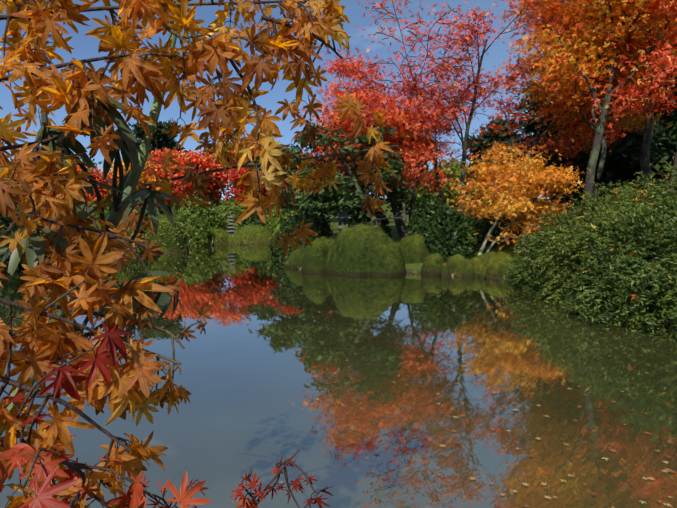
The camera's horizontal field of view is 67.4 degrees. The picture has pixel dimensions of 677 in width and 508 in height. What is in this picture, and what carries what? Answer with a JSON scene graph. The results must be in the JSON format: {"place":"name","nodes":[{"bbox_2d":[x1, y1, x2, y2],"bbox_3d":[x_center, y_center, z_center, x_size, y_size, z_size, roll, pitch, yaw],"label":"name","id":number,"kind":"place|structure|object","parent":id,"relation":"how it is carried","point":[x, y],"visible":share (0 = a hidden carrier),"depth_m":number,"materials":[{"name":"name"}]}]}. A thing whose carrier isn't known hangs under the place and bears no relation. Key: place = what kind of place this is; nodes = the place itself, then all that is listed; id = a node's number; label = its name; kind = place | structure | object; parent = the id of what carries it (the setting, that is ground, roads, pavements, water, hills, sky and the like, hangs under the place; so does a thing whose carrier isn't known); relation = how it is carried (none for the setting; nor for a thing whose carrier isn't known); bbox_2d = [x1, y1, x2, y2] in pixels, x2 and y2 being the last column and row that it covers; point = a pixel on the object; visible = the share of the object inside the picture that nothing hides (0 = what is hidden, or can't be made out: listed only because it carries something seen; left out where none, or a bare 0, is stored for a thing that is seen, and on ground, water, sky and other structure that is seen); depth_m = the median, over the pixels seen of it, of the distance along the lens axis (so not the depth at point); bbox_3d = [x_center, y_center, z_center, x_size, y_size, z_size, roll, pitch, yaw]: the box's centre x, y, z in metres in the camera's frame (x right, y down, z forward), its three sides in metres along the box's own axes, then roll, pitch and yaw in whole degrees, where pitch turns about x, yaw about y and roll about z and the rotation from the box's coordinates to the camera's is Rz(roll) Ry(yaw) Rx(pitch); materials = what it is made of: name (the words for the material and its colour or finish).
{"place":"outdoors","nodes":[
{"label":"outdoors","id":0,"kind":"place"},
{"bbox_2d":[0,0,568,199],"label":"sky","id":1,"kind":"structure","parent":0,"point":[85,47],"materials":[{"name":"blue"}]},
{"bbox_2d":[6,198,660,300],"bbox_3d":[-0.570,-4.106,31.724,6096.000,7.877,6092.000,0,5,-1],"label":"ground","id":2,"kind":"structure","parent":0,"point":[412,267],"depth_m":34.94,"materials":[{"name":"green plant"}]},
{"bbox_2d":[0,169,32,227],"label":"shrub","id":3,"kind":"object","parent":2,"relation":"on","point":[1,170],"visible":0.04,"depth_m":17.27,"materials":[{"name":"green plant"}]},
{"bbox_2d":[0,200,42,271],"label":"shrub","id":4,"kind":"object","parent":2,"relation":"on","point":[6,220],"visible":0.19,"depth_m":14.98,"materials":[{"name":"green plant"}]},
{"bbox_2d":[55,199,109,219],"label":"shrub","id":5,"kind":"object","parent":2,"relation":"on","point":[95,214],"visible":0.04,"depth_m":21.14,"materials":[{"name":"green plant"}]},
{"bbox_2d":[70,156,101,170],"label":"tree","id":6,"kind":"object","parent":2,"relation":"on","point":[89,166],"visible":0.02,"depth_m":50.56,"materials":[{"name":"green plant"}]},
{"bbox_2d":[56,165,117,206],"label":"maple","id":7,"kind":"object","parent":2,"relation":"on","point":[103,191],"visible":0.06,"depth_m":29.93,"materials":[{"name":"red plant"}]},
{"bbox_2d":[0,20,183,436],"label":"rhododendron","id":8,"kind":"object","parent":2,"relation":"on","point":[126,185],"visible":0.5,"depth_m":1.03,"materials":[{"name":"green plant"}]},
{"bbox_2d":[0,213,188,267],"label":"shrub","id":9,"kind":"object","parent":2,"relation":"on","point":[170,238],"visible":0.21,"depth_m":20.99,"materials":[{"name":"green plant"}]},
{"bbox_2d":[99,159,163,212],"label":"maple","id":10,"kind":"object","parent":2,"relation":"on","point":[144,178],"visible":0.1,"depth_m":33.93,"materials":[{"name":"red plant"}]},
{"bbox_2d":[104,198,161,234],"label":"shrub","id":11,"kind":"object","parent":2,"relation":"on","point":[146,213],"visible":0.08,"depth_m":23.43,"materials":[{"name":"green plant"}]},
{"bbox_2d":[128,118,188,216],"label":"tree","id":12,"kind":"object","parent":2,"relation":"on","point":[160,141],"visible":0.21,"depth_m":44.96,"materials":[{"name":"green plant"}]},
{"bbox_2d":[137,146,187,215],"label":"maple","id":13,"kind":"object","parent":2,"relation":"on","point":[158,156],"visible":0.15,"depth_m":39.58,"materials":[{"name":"red plant"}]},
{"bbox_2d":[174,209,213,246],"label":"shrub","id":14,"kind":"object","parent":2,"relation":"on","point":[196,228],"visible":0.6,"depth_m":26.17,"materials":[{"name":"green plant"}]},
{"bbox_2d":[172,193,223,229],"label":"shrub","id":15,"kind":"object","parent":2,"relation":"on","point":[209,214],"visible":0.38,"depth_m":31.58,"materials":[{"name":"green plant"}]},
{"bbox_2d":[0,0,398,507],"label":"maple","id":16,"kind":"object","parent":2,"relation":"on","point":[134,377],"depth_m":0.89,"materials":[{"name":"orange plant"}]},
{"bbox_2d":[182,156,229,209],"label":"tree","id":17,"kind":"object","parent":2,"relation":"on","point":[218,201],"depth_m":56.10,"materials":[{"name":"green plant"}]},
{"bbox_2d":[164,145,253,208],"bbox_3d":[-9.818,-5.190,37.826,6.489,6.056,6.011,2,5,23],"label":"maple","id":18,"kind":"object","parent":2,"relation":"on","point":[203,161],"visible":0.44,"depth_m":36.82,"materials":[{"name":"red plant"}]},
{"bbox_2d":[226,211,235,235],"bbox_3d":[-6.349,-1.722,29.987,0.600,1.592,0.600,-1,5,-13],"label":"stone pagoda","id":19,"kind":"object","parent":2,"relation":"on","point":[231,231],"visible":0.92,"depth_m":29.85,"materials":[{"name":"grey stone"}]},
{"bbox_2d":[194,224,276,243],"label":"shrub","id":20,"kind":"object","parent":2,"relation":"on","point":[255,234],"visible":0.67,"depth_m":27.93,"materials":[{"name":"green plant"}]},
{"bbox_2d":[216,195,254,231],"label":"shrub","id":21,"kind":"object","parent":2,"relation":"on","point":[229,206],"visible":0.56,"depth_m":34.30,"materials":[{"name":"green plant"}]},
{"bbox_2d":[229,142,259,219],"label":"tree","id":22,"kind":"object","parent":2,"relation":"on","point":[257,158],"visible":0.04,"depth_m":49.31,"materials":[{"name":"green plant"}]},
{"bbox_2d":[207,165,301,219],"bbox_3d":[-4.549,-4.178,36.822,8.788,5.521,7.406,3,6,36],"label":"maple","id":23,"kind":"object","parent":2,"relation":"on","point":[235,175],"visible":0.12,"depth_m":36.08,"materials":[{"name":"red plant"}]},
{"bbox_2d":[241,207,284,227],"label":"shrub","id":24,"kind":"object","parent":2,"relation":"on","point":[254,220],"visible":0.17,"depth_m":32.01,"materials":[{"name":"green plant"}]},
{"bbox_2d":[230,149,308,206],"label":"tree","id":25,"kind":"object","parent":2,"relation":"on","point":[260,168],"depth_m":37.69,"materials":[{"name":"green plant"}]},
{"bbox_2d":[268,215,301,258],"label":"shrub","id":26,"kind":"object","parent":2,"relation":"on","point":[277,252],"visible":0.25,"depth_m":18.59,"materials":[{"name":"green plant"}]},
{"bbox_2d":[264,207,318,239],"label":"shrub","id":27,"kind":"object","parent":2,"relation":"on","point":[278,220],"visible":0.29,"depth_m":28.97,"materials":[{"name":"green plant"}]},
{"bbox_2d":[286,143,314,154],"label":"tree","id":28,"kind":"object","parent":2,"relation":"on","point":[297,147],"depth_m":46.09,"materials":[{"name":"green plant"}]},
{"bbox_2d":[248,122,359,218],"bbox_3d":[-0.914,-3.156,23.495,5.687,5.661,4.917,3,5,30],"label":"island pine","id":29,"kind":"object","parent":2,"relation":"on","point":[296,163],"visible":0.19,"depth_m":23.09,"materials":[{"name":"green plant"}]},
{"bbox_2d":[285,207,333,258],"bbox_3d":[-0.927,-0.760,17.770,1.878,1.813,1.870,0,5,-1],"label":"shrub","id":30,"kind":"object","parent":2,"relation":"on","point":[322,227],"visible":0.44,"depth_m":17.36,"materials":[{"name":"green plant"}]},
{"bbox_2d":[187,236,499,275],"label":"shoreline rocks","id":31,"kind":"object","parent":2,"relation":"on","point":[244,243],"visible":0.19,"depth_m":15.01,"materials":[{"name":"stone"}]},
{"bbox_2d":[320,120,374,221],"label":"tree","id":32,"kind":"object","parent":2,"relation":"on","point":[336,213],"depth_m":44.65,"materials":[{"name":"green plant"}]},
{"bbox_2d":[278,120,417,225],"bbox_3d":[0.460,-2.135,16.689,4.897,4.474,4.414,3,6,36],"label":"island pine","id":33,"kind":"object","parent":2,"relation":"on","point":[341,203],"visible":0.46,"depth_m":16.04,"materials":[{"name":"green plant"}]},
{"bbox_2d":[283,221,445,275],"bbox_3d":[0.179,-0.243,15.455,6.631,1.569,3.658,4,6,38],"label":"shrub","id":34,"kind":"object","parent":2,"relation":"on","point":[361,248],"depth_m":13.88,"materials":[{"name":"green plant"}]},
{"bbox_2d":[333,207,353,230],"bbox_3d":[0.162,-0.784,16.349,0.689,1.476,0.704,0,5,-1],"label":"stone lantern","id":35,"kind":"object","parent":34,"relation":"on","point":[343,217],"visible":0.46,"depth_m":16.21,"materials":[{"name":"grey stone"}]},
{"bbox_2d":[346,188,392,238],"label":"shrub","id":36,"kind":"object","parent":2,"relation":"on","point":[365,219],"visible":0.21,"depth_m":19.10,"materials":[{"name":"green plant"}]},
{"bbox_2d":[291,47,490,239],"bbox_3d":[1.845,-3.677,18.525,7.241,6.782,7.571,0,5,-1],"label":"red maple","id":37,"kind":"object","parent":2,"relation":"on","point":[420,153],"visible":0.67,"depth_m":17.07,"materials":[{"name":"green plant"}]},
{"bbox_2d":[368,162,429,222],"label":"tree","id":38,"kind":"object","parent":2,"relation":"on","point":[403,207],"visible":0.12,"depth_m":44.38,"materials":[{"name":"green plant"}]},
{"bbox_2d":[406,189,450,236],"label":"shrub","id":39,"kind":"object","parent":2,"relation":"on","point":[420,213],"visible":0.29,"depth_m":16.80,"materials":[{"name":"green plant"}]},
{"bbox_2d":[405,155,473,210],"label":"tree","id":40,"kind":"object","parent":2,"relation":"on","point":[448,186],"visible":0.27,"depth_m":38.45,"materials":[{"name":"green plant"}]},
{"bbox_2d":[418,206,478,261],"bbox_3d":[3.196,-0.564,14.973,1.790,1.876,1.665,0,5,-1],"label":"island shrub","id":41,"kind":"object","parent":2,"relation":"on","point":[446,233],"visible":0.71,"depth_m":14.57,"materials":[{"name":"green plant"}]},
{"bbox_2d":[321,0,654,219],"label":"red maple","id":42,"kind":"object","parent":2,"relation":"on","point":[443,67],"visible":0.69,"depth_m":16.93,"materials":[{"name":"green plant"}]},
{"bbox_2d":[437,242,539,279],"bbox_3d":[4.969,0.112,14.685,2.912,0.982,5.134,3,5,35],"label":"shrub","id":43,"kind":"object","parent":2,"relation":"on","point":[490,263],"depth_m":13.40,"materials":[{"name":"green plant"}]},
{"bbox_2d":[439,140,594,254],"bbox_3d":[5.245,-1.443,14.710,4.474,3.568,4.718,0,5,-1],"label":"orange maple","id":44,"kind":"object","parent":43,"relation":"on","point":[512,181],"visible":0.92,"depth_m":14.01,"materials":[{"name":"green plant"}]},
{"bbox_2d":[460,180,522,246],"bbox_3d":[5.537,-1.487,18.439,2.528,2.529,2.603,-1,5,-14],"label":"shrub","id":45,"kind":"object","parent":2,"relation":"on","point":[478,224],"visible":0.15,"depth_m":17.99,"materials":[{"name":"green plant"}]},
{"bbox_2d":[461,116,528,221],"bbox_3d":[11.342,-5.731,35.702,5.649,7.728,5.224,0,5,-1],"label":"tree","id":46,"kind":"object","parent":2,"relation":"on","point":[489,138],"visible":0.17,"depth_m":34.82,"materials":[{"name":"green plant"}]},
{"bbox_2d":[475,199,555,253],"bbox_3d":[5.898,-0.915,16.579,2.766,2.135,2.567,4,6,38],"label":"shrub","id":47,"kind":"object","parent":2,"relation":"on","point":[497,230],"visible":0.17,"depth_m":16.31,"materials":[{"name":"green plant"}]},
{"bbox_2d":[502,205,616,296],"bbox_3d":[5.357,0.077,11.272,3.452,2.351,3.672,0,5,-1],"label":"shrub","id":48,"kind":"object","parent":2,"relation":"on","point":[523,278],"visible":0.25,"depth_m":11.27,"materials":[{"name":"green plant"}]},
{"bbox_2d":[509,82,622,230],"bbox_3d":[10.820,-4.960,24.626,5.367,8.372,5.770,0,5,-1],"label":"maple tree","id":49,"kind":"object","parent":2,"relation":"on","point":[529,127],"visible":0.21,"depth_m":23.73,"materials":[{"name":"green plant"}]},
{"bbox_2d":[468,0,676,218],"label":"maple","id":50,"kind":"object","parent":2,"relation":"on","point":[587,30],"visible":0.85,"depth_m":14.75,"materials":[{"name":"orange plant"}]},
{"bbox_2d":[486,1,676,201],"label":"conifer","id":51,"kind":"object","parent":2,"relation":"on","point":[664,138],"visible":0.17,"depth_m":21.79,"materials":[{"name":"green plant"}]},
{"bbox_2d":[508,0,676,201],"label":"red maple","id":52,"kind":"object","parent":2,"relation":"on","point":[655,62],"visible":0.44,"depth_m":14.21,"materials":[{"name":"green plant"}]},
{"bbox_2d":[511,0,676,206],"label":"conifer","id":53,"kind":"object","parent":2,"relation":"on","point":[623,146],"visible":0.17,"depth_m":20.24,"materials":[{"name":"green plant"}]},
{"bbox_2d":[539,175,665,269],"bbox_3d":[6.779,-0.432,12.547,3.489,3.031,3.420,3,6,35],"label":"bush","id":54,"kind":"object","parent":2,"relation":"on","point":[585,205],"visible":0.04,"depth_m":12.16,"materials":[{"name":"green plant"}]},
{"bbox_2d":[530,193,676,323],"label":"bush","id":55,"kind":"object","parent":2,"relation":"on","point":[551,291],"visible":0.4,"depth_m":9.16,"materials":[{"name":"green plant"}]},
{"bbox_2d":[557,188,676,340],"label":"bush","id":56,"kind":"object","parent":2,"relation":"on","point":[623,263],"visible":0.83,"depth_m":7.62,"materials":[{"name":"green plant"}]},
{"bbox_2d":[565,170,676,291],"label":"bush","id":57,"kind":"object","parent":2,"relation":"on","point":[629,196],"visible":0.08,"depth_m":10.92,"materials":[{"name":"green plant"}]},
{"bbox_2d":[600,160,676,309],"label":"bush","id":58,"kind":"object","parent":2,"relation":"on","point":[656,187],"visible":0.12,"depth_m":9.14,"materials":[{"name":"green plant"}]},
{"bbox_2d":[604,77,675,197],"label":"fir","id":59,"kind":"object","parent":2,"relation":"on","point":[631,177],"depth_m":24.91,"materials":[{"name":"green plant"}]},
{"bbox_2d":[0,244,676,507],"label":"water","id":60,"kind":"structure","parent":0,"point":[257,406],"depth_m":4.59,"materials":[{"name":"blue liquid"}]},
{"bbox_2d":[271,292,675,507],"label":"floating leaves","id":61,"kind":"object","parent":60,"relation":"on","point":[525,484],"visible":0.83,"depth_m":3.37,"materials":[{"name":"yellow plant"}]}
]}

